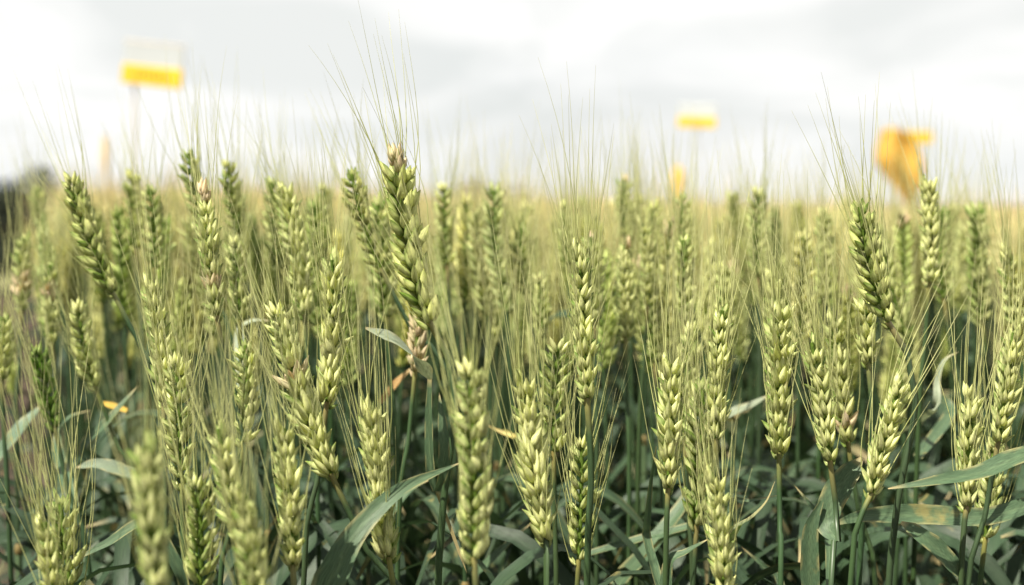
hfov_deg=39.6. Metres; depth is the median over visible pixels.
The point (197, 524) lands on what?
wheat stalk
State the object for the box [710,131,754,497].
wheat stalk
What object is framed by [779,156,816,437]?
wheat stalk
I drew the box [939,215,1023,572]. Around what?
wheat stalk
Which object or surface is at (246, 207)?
wheat stalk
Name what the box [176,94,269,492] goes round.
wheat stalk
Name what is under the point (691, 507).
wheat stalk
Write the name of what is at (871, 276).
wheat stalk
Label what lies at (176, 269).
wheat stalk
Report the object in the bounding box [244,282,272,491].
wheat stalk
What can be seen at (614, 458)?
wheat stalk
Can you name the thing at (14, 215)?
round bush
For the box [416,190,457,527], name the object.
wheat stalk
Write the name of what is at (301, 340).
wheat stalk
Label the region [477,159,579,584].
wheat stalk
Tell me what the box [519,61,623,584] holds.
wheat stalk
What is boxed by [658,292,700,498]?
wheat stalk
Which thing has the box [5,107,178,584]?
wheat stalk
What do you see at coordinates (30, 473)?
wheat stalk
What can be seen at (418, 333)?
wheat stalk
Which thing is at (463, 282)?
wheat stalk
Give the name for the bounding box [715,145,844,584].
wheat stalk
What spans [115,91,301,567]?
wheat stalk
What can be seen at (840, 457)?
wheat stalk
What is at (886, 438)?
wheat stalk
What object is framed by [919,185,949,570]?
wheat stalk
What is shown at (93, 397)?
wheat stalk
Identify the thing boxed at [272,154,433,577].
wheat stalk
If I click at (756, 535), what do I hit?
leaf undergrowth
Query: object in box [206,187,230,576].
wheat stalk
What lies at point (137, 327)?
wheat stalk
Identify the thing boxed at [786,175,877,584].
wheat stalk
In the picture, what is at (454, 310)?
wheat stalk
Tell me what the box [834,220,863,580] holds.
wheat stalk
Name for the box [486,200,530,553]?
wheat stalk
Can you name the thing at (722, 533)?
wheat stalk
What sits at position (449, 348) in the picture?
wheat stalk
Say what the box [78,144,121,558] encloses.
wheat stalk
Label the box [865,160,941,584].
wheat stalk
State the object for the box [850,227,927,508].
wheat stalk
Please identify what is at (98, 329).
wheat stalk
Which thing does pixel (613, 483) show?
wheat stalk
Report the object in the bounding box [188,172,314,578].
wheat stalk
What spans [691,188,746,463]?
wheat stalk
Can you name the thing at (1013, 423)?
wheat stalk
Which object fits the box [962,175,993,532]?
wheat stalk
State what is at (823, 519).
wheat stalk
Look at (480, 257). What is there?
wheat stalk
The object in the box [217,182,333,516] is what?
wheat stalk
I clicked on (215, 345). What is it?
wheat stalk
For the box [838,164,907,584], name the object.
wheat stalk
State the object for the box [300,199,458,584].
wheat stalk
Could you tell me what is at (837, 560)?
wheat stalk
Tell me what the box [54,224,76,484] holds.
wheat stalk
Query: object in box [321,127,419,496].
wheat stalk
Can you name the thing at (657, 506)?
wheat stalk
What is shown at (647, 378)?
wheat stalk
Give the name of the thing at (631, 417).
wheat stalk
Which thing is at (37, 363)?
wheat stalk
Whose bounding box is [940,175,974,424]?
wheat stalk
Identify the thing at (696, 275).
wheat stalk
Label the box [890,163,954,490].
wheat stalk
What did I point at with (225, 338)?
wheat stalk
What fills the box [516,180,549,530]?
wheat stalk
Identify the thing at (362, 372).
wheat stalk
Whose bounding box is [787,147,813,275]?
wheat stalk
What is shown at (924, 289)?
wheat stalk
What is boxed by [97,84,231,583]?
wheat stalk
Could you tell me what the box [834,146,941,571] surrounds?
wheat stalk
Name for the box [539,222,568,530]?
wheat stalk
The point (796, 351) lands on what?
wheat stalk
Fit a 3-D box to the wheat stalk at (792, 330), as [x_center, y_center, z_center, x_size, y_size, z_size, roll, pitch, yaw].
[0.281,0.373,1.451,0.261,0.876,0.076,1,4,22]
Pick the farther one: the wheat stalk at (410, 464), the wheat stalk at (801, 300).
the wheat stalk at (410, 464)
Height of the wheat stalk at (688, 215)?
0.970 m
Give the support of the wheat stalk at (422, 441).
on the ground
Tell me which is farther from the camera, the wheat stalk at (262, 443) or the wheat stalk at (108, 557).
the wheat stalk at (262, 443)
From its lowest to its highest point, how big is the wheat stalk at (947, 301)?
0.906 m
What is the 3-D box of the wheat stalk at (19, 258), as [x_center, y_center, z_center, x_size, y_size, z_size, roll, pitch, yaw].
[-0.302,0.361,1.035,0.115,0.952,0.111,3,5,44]
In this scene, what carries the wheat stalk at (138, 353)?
on the ground
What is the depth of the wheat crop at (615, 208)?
3.92 m
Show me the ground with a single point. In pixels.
(30, 325)
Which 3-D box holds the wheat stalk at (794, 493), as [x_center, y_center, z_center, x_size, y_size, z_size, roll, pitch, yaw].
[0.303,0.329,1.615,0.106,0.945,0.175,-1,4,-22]
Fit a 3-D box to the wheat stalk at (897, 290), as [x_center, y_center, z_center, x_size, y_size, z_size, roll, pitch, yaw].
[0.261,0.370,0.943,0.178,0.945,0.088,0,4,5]
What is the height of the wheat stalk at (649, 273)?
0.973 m
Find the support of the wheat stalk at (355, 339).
on the ground
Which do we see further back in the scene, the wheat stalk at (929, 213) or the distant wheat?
the distant wheat
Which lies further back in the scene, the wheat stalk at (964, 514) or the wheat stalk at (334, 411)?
the wheat stalk at (334, 411)
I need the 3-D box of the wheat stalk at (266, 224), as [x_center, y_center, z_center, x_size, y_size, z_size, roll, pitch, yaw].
[-0.103,0.350,0.986,0.130,0.980,0.108,3,5,40]
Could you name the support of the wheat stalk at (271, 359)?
on the ground
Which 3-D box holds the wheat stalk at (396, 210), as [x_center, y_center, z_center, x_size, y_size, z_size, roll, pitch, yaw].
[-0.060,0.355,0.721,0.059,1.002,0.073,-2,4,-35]
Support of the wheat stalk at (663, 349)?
on the ground
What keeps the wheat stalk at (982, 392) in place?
on the ground
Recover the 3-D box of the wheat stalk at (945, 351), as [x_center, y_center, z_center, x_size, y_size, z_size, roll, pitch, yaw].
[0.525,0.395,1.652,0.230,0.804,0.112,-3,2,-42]
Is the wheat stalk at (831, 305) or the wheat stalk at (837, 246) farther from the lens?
the wheat stalk at (837, 246)
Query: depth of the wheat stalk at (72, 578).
0.66 m
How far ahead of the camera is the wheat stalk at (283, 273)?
1.60 m
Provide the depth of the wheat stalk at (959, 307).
1.47 m
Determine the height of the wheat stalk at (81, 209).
0.981 m
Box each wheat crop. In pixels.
[0,149,1023,583]
[33,170,1023,456]
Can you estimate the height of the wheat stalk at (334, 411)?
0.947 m
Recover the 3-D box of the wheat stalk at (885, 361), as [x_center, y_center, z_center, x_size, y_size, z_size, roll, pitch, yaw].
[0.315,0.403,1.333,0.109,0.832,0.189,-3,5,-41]
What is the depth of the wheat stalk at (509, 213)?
1.51 m
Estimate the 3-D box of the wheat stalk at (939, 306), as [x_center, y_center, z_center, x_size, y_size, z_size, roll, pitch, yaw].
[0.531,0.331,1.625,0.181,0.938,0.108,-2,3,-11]
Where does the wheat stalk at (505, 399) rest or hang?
on the ground
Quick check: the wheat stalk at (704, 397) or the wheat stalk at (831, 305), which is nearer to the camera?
the wheat stalk at (831, 305)
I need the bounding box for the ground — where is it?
[0,205,1023,584]
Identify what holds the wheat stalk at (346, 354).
on the ground
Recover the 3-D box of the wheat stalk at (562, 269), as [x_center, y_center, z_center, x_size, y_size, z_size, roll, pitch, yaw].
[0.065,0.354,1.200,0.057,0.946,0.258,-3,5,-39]
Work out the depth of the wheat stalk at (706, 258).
1.59 m
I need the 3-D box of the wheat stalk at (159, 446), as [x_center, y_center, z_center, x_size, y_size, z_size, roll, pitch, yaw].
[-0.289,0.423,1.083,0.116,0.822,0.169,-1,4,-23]
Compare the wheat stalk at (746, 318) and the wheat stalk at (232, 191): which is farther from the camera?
the wheat stalk at (746, 318)
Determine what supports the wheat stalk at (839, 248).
on the ground
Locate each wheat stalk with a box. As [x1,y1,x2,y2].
[0,144,115,584]
[0,163,65,544]
[0,163,110,528]
[0,208,136,584]
[0,226,92,582]
[0,275,31,553]
[0,275,102,584]
[0,281,99,584]
[1,168,75,559]
[3,142,91,553]
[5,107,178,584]
[7,181,73,496]
[10,137,130,551]
[10,189,67,505]
[14,66,204,582]
[30,206,137,479]
[37,254,146,457]
[46,166,137,490]
[50,200,119,542]
[53,165,122,528]
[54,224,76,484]
[55,198,160,559]
[75,45,240,584]
[76,135,187,572]
[77,213,223,584]
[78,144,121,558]
[78,232,169,515]
[79,252,185,496]
[79,287,171,517]
[81,253,127,524]
[81,262,171,584]
[84,180,238,584]
[90,120,277,559]
[92,167,151,559]
[93,305,143,556]
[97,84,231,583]
[102,166,235,584]
[104,137,228,563]
[107,118,262,575]
[110,229,287,583]
[111,182,264,584]
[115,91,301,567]
[126,215,189,539]
[131,249,147,388]
[141,164,183,580]
[142,141,185,518]
[143,246,271,584]
[149,327,192,496]
[150,180,187,319]
[158,259,252,584]
[167,175,260,527]
[171,194,269,492]
[171,322,303,584]
[173,46,316,584]
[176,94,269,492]
[178,181,224,579]
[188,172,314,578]
[195,150,298,483]
[197,222,274,584]
[199,52,272,581]
[203,150,269,484]
[205,297,232,450]
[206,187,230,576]
[209,156,300,557]
[210,193,270,560]
[211,150,304,508]
[214,251,229,543]
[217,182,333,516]
[219,157,312,531]
[220,189,401,584]
[222,109,429,569]
[227,269,252,578]
[230,76,320,568]
[234,91,453,523]
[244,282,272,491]
[244,289,326,584]
[249,300,275,548]
[253,170,284,361]
[263,209,302,582]
[264,131,346,470]
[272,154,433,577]
[273,151,384,581]
[279,114,343,514]
[279,199,361,470]
[283,128,380,584]
[283,159,317,423]
[290,310,301,438]
[292,134,326,560]
[298,223,368,496]
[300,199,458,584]
[301,180,318,571]
[305,78,469,584]
[308,161,365,566]
[309,2,466,584]
[312,163,349,515]
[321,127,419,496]
[321,197,442,546]
[321,220,371,506]
[322,168,434,463]
[325,197,384,520]
[333,160,371,566]
[336,102,427,522]
[337,138,513,539]
[339,146,542,575]
[343,344,428,539]
[344,96,580,584]
[352,211,365,417]
[356,161,455,543]
[362,256,428,496]
[379,251,439,584]
[386,175,440,555]
[387,248,426,530]
[388,220,560,476]
[388,270,435,480]
[391,140,543,573]
[394,153,427,540]
[394,167,455,471]
[394,186,433,467]
[397,149,553,584]
[403,169,437,452]
[416,173,483,558]
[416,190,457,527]
[416,207,514,516]
[416,207,549,552]
[417,226,430,568]
[421,156,456,584]
[421,307,481,498]
[425,280,458,554]
[428,259,453,529]
[433,173,571,525]
[437,169,523,584]
[443,110,630,584]
[444,129,593,581]
[446,118,489,547]
[452,159,486,478]
[454,94,520,552]
[457,219,590,492]
[459,196,625,584]
[468,184,516,584]
[470,150,502,448]
[471,159,637,584]
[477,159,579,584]
[486,152,524,508]
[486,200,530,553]
[490,101,652,547]
[498,136,560,545]
[498,175,594,480]
[499,171,553,566]
[499,177,524,382]
[500,140,649,513]
[500,287,570,484]
[504,158,602,496]
[505,162,670,508]
[505,165,653,584]
[505,290,622,574]
[506,234,581,577]
[508,203,642,584]
[513,156,591,488]
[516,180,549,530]
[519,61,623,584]
[525,79,652,584]
[530,184,707,584]
[532,162,631,492]
[532,192,593,581]
[535,108,657,578]
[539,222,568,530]
[540,155,593,571]
[547,312,629,584]
[551,105,758,584]
[551,296,574,409]
[565,163,621,488]
[566,127,666,558]
[570,163,645,554]
[570,164,709,429]
[583,164,612,430]
[597,138,673,584]
[597,220,616,326]
[605,146,729,470]
[610,195,730,584]
[613,173,711,435]
[616,222,658,507]
[617,159,671,518]
[620,107,709,584]
[620,193,774,580]
[621,92,795,584]
[624,212,725,513]
[625,191,659,530]
[630,120,684,583]
[633,204,723,584]
[646,174,785,535]
[650,172,808,563]
[651,143,774,578]
[651,148,697,584]
[654,157,776,559]
[656,172,838,582]
[657,310,776,584]
[657,326,678,369]
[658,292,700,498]
[663,241,679,335]
[666,247,758,584]
[674,172,746,518]
[685,190,791,522]
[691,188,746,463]
[692,173,737,452]
[694,192,784,503]
[695,293,709,503]
[697,152,762,584]
[699,71,955,584]
[701,151,743,469]
[706,169,862,584]
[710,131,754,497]
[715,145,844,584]
[719,203,803,525]
[724,163,766,481]
[729,106,826,522]
[734,277,753,457]
[735,162,768,460]
[735,163,809,563]
[735,168,791,481]
[739,164,879,566]
[742,185,1023,584]
[745,165,781,436]
[747,123,867,542]
[762,326,765,472]
[764,157,834,555]
[772,191,800,563]
[773,258,860,584]
[778,166,810,584]
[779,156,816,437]
[784,170,882,562]
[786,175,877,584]
[786,254,814,581]
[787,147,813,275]
[788,261,815,418]
[791,72,918,584]
[794,191,904,565]
[800,137,921,581]
[800,221,911,553]
[802,136,881,518]
[803,265,846,530]
[820,176,850,467]
[822,154,874,506]
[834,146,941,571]
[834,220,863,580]
[835,141,914,584]
[837,160,911,563]
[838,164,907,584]
[839,174,881,503]
[840,244,1023,584]
[841,151,890,502]
[848,243,977,584]
[849,122,979,584]
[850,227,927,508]
[856,199,948,583]
[858,187,936,574]
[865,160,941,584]
[866,187,900,527]
[868,128,923,570]
[870,175,909,504]
[873,294,921,567]
[874,154,918,580]
[879,194,1000,497]
[880,238,955,584]
[886,176,993,582]
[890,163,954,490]
[899,262,926,565]
[908,186,939,453]
[909,282,1001,578]
[917,151,987,552]
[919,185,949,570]
[929,194,988,576]
[931,233,967,577]
[935,127,1004,572]
[935,305,962,379]
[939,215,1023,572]
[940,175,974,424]
[943,171,987,434]
[944,165,1001,584]
[945,168,990,584]
[947,157,991,435]
[961,127,1023,393]
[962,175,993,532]
[974,285,1023,584]
[986,242,1023,569]
[996,207,1023,569]
[1014,337,1023,484]
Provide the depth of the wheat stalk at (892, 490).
1.40 m
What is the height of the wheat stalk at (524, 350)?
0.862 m
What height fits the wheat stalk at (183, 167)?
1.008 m
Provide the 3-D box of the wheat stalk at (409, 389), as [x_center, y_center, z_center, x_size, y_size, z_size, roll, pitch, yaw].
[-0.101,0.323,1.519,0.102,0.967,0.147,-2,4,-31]
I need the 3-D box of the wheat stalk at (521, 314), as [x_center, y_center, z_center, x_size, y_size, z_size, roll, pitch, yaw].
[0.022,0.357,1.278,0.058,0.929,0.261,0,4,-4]
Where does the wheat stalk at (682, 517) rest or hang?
on the ground
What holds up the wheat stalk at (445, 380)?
on the ground
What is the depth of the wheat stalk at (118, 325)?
1.21 m
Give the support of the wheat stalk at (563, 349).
on the ground
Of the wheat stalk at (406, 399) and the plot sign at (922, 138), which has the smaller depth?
the wheat stalk at (406, 399)
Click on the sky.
(744, 56)
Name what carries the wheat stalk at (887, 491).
on the ground
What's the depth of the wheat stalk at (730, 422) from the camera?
0.94 m
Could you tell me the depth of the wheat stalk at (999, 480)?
0.75 m
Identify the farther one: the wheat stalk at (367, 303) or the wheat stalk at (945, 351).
the wheat stalk at (945, 351)
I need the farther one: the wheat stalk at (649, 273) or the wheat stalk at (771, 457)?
the wheat stalk at (771, 457)
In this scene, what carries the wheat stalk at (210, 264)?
on the ground
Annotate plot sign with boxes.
[121,39,186,186]
[677,103,716,197]
[879,123,932,207]
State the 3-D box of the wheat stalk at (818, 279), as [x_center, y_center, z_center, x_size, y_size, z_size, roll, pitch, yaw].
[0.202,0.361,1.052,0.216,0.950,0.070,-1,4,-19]
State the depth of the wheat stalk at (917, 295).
1.42 m
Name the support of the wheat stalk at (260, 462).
on the ground
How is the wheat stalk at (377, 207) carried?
on the ground
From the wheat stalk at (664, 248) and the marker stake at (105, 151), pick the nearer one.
the wheat stalk at (664, 248)
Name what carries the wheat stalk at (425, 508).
on the ground
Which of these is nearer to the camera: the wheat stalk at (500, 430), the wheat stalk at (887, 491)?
the wheat stalk at (500, 430)
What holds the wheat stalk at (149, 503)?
on the ground
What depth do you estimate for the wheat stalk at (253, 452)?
1.24 m
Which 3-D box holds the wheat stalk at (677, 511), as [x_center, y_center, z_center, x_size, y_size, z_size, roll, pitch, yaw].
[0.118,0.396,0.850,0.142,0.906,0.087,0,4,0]
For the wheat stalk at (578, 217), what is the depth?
1.55 m
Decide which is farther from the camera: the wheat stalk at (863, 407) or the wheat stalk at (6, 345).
the wheat stalk at (863, 407)
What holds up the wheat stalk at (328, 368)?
on the ground
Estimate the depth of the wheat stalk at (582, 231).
1.33 m
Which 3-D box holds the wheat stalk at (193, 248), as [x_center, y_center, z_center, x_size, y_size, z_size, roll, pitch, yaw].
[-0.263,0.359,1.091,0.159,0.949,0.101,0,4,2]
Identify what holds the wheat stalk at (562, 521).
on the ground
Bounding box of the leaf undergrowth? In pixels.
[0,275,1023,584]
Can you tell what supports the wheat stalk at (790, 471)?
on the ground
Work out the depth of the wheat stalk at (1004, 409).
0.73 m
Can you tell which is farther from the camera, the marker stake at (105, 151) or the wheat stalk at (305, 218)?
the marker stake at (105, 151)
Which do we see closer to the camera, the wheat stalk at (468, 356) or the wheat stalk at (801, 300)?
the wheat stalk at (801, 300)
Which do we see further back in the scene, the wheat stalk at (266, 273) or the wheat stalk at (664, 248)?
the wheat stalk at (266, 273)
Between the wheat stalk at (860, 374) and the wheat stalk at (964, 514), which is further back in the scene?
the wheat stalk at (860, 374)
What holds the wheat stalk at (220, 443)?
on the ground
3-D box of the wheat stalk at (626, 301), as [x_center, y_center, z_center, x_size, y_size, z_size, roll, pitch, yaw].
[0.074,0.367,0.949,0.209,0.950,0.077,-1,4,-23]
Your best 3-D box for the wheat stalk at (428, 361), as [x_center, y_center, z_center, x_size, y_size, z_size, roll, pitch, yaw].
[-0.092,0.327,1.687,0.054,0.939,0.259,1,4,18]
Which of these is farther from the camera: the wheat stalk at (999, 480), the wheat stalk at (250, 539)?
the wheat stalk at (999, 480)
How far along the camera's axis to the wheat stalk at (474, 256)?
1.00 m
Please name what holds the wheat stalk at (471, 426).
on the ground
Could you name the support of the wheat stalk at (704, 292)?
on the ground
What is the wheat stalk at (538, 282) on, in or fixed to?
on the ground
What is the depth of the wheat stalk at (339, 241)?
1.14 m
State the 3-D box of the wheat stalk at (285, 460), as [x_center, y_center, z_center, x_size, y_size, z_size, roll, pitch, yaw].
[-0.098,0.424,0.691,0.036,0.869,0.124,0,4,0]
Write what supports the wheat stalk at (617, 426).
on the ground
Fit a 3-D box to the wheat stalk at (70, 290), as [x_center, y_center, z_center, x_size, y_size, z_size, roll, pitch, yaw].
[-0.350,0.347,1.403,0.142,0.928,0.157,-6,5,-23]
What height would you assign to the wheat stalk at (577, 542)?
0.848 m
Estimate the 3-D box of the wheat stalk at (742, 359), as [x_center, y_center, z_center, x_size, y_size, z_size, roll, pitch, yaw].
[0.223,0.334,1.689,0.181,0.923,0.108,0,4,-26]
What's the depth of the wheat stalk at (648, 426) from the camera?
1.47 m
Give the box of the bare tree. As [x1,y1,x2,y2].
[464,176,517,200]
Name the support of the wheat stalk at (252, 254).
on the ground
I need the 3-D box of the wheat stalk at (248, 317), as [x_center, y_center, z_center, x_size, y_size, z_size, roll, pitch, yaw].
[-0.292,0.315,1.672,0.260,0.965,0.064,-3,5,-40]
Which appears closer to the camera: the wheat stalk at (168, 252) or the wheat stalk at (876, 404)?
the wheat stalk at (168, 252)
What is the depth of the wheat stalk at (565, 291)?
1.23 m
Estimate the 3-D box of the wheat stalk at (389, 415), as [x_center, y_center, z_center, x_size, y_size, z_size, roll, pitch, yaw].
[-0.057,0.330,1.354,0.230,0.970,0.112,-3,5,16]
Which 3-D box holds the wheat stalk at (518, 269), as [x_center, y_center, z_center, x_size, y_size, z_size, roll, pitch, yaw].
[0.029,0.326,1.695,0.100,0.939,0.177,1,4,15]
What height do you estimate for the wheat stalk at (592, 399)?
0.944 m
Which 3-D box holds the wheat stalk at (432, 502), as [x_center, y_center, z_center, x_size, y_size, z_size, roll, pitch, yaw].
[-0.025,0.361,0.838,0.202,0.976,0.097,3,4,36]
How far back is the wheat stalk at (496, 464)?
1.15 m
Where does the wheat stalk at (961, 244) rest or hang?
on the ground
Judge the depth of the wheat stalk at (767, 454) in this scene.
1.40 m
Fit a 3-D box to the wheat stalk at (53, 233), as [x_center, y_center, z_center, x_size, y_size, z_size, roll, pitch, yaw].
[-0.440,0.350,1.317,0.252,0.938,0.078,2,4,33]
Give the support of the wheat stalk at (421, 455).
on the ground
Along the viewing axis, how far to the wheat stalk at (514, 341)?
1.34 m
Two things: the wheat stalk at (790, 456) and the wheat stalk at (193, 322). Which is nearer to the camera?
the wheat stalk at (193, 322)
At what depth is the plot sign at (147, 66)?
6.00 m
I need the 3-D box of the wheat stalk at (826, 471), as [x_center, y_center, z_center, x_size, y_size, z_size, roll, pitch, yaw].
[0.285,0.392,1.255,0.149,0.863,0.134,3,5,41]
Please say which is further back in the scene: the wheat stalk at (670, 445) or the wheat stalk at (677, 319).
the wheat stalk at (677, 319)
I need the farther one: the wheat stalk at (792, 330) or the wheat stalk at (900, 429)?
the wheat stalk at (900, 429)
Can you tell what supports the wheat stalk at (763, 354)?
on the ground
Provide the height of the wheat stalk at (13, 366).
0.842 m
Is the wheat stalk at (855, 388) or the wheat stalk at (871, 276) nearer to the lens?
the wheat stalk at (871, 276)
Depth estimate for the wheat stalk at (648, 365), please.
1.02 m
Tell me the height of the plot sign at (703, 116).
1.592 m
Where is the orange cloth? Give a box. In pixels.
[875,128,923,205]
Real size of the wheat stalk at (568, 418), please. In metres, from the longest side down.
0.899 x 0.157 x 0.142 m
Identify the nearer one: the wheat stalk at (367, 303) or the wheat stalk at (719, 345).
the wheat stalk at (719, 345)
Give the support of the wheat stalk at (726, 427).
on the ground
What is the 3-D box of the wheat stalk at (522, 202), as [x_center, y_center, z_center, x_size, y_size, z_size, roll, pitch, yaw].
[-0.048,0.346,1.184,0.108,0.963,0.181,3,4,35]
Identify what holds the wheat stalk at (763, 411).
on the ground
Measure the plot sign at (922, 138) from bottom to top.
1.579 m
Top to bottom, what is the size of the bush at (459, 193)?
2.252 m
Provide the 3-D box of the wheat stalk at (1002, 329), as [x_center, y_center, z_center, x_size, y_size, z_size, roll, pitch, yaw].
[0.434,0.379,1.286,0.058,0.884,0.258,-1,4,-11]
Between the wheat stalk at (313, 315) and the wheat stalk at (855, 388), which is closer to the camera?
the wheat stalk at (313, 315)
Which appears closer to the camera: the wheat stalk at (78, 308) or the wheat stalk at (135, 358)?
the wheat stalk at (78, 308)
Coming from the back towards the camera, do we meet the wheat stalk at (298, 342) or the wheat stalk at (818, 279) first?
the wheat stalk at (298, 342)
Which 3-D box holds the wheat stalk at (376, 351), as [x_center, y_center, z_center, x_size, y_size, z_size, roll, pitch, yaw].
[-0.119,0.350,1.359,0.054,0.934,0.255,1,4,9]
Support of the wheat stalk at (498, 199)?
on the ground
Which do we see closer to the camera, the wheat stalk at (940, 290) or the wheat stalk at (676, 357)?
the wheat stalk at (940, 290)
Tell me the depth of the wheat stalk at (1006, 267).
0.84 m
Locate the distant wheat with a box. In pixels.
[0,196,1022,287]
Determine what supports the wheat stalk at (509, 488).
on the ground
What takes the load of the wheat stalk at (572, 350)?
on the ground
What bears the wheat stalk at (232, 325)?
on the ground
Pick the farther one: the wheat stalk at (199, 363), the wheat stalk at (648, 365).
the wheat stalk at (199, 363)
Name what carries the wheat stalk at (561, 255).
on the ground
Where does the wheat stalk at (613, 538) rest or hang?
on the ground
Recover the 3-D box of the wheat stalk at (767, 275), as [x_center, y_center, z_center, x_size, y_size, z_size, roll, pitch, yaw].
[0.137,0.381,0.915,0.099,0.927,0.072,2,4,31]
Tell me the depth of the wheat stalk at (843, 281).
1.33 m
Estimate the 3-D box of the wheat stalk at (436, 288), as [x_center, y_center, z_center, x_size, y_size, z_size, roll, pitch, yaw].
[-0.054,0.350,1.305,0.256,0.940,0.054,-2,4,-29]
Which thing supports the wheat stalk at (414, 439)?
on the ground
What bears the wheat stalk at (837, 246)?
on the ground
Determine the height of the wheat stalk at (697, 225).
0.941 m
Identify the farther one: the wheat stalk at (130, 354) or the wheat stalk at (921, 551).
the wheat stalk at (130, 354)
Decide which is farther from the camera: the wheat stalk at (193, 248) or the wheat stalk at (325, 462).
the wheat stalk at (193, 248)
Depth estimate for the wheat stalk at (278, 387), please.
1.54 m
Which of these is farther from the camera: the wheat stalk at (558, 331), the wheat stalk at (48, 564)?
the wheat stalk at (558, 331)
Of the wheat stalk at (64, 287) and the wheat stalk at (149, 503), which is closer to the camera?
the wheat stalk at (149, 503)
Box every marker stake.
[101,135,109,193]
[673,166,683,197]
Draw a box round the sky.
[0,0,1023,204]
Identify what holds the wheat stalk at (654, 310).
on the ground
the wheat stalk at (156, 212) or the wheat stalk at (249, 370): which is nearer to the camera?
the wheat stalk at (249, 370)
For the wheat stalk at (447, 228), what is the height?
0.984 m
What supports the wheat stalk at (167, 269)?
on the ground
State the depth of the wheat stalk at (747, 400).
1.61 m
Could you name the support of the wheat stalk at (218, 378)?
on the ground
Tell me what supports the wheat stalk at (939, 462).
on the ground
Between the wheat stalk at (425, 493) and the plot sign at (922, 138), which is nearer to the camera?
the wheat stalk at (425, 493)
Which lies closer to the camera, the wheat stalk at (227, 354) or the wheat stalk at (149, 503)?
the wheat stalk at (149, 503)
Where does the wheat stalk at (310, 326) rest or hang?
on the ground
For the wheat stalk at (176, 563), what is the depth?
0.71 m
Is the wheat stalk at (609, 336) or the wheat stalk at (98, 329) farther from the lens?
the wheat stalk at (98, 329)
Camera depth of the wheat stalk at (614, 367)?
1.12 m
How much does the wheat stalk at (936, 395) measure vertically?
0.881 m
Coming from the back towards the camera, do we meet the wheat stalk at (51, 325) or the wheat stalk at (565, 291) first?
the wheat stalk at (565, 291)
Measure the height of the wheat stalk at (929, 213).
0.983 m
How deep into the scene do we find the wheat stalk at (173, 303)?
1.43 m
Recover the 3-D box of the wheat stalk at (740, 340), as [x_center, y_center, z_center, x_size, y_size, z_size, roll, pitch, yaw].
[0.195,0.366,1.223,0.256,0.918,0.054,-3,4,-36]
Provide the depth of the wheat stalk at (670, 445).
0.69 m
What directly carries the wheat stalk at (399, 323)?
on the ground
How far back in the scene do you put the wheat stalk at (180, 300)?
0.96 m
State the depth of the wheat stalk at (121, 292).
1.06 m
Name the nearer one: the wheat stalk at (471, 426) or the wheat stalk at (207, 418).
the wheat stalk at (471, 426)
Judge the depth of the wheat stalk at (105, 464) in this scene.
0.74 m
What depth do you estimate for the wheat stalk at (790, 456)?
1.52 m
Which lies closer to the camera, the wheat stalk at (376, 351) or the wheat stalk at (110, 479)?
the wheat stalk at (110, 479)
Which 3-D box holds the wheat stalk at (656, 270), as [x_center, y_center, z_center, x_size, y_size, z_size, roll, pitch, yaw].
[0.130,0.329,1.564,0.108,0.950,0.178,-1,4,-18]
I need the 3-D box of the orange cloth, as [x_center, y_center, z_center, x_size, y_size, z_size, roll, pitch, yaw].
[2.916,-0.941,10.663,0.356,0.584,0.202,0,4,0]
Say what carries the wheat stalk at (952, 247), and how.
on the ground
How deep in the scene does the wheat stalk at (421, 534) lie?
1.48 m
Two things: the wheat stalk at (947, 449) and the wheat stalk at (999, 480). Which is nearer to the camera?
the wheat stalk at (999, 480)
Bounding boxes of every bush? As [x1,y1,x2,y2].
[0,164,64,282]
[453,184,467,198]
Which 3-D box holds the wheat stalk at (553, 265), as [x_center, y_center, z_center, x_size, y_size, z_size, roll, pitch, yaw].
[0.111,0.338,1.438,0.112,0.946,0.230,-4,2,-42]
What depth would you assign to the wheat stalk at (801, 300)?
0.99 m
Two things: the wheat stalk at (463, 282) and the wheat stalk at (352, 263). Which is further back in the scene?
the wheat stalk at (352, 263)
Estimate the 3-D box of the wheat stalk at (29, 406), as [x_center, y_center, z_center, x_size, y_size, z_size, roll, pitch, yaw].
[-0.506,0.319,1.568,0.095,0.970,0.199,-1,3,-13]
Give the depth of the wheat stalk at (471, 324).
1.45 m
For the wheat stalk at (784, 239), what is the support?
on the ground
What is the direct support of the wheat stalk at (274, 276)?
on the ground
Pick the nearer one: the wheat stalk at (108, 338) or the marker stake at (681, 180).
the wheat stalk at (108, 338)
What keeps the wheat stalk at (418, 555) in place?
on the ground
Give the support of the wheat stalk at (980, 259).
on the ground
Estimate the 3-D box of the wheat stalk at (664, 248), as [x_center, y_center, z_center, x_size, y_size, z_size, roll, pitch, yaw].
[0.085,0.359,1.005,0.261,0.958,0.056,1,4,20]
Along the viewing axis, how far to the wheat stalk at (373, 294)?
1.07 m
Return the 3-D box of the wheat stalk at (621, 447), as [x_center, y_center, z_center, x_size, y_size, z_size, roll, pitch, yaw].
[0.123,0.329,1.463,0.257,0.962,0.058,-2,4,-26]
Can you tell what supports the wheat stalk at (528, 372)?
on the ground
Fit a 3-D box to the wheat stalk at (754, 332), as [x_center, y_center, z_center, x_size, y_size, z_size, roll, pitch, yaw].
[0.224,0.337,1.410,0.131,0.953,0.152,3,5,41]
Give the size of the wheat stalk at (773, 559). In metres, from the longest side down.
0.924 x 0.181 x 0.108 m
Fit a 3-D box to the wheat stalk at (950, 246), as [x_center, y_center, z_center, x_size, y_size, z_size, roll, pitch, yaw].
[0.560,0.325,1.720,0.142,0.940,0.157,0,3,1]

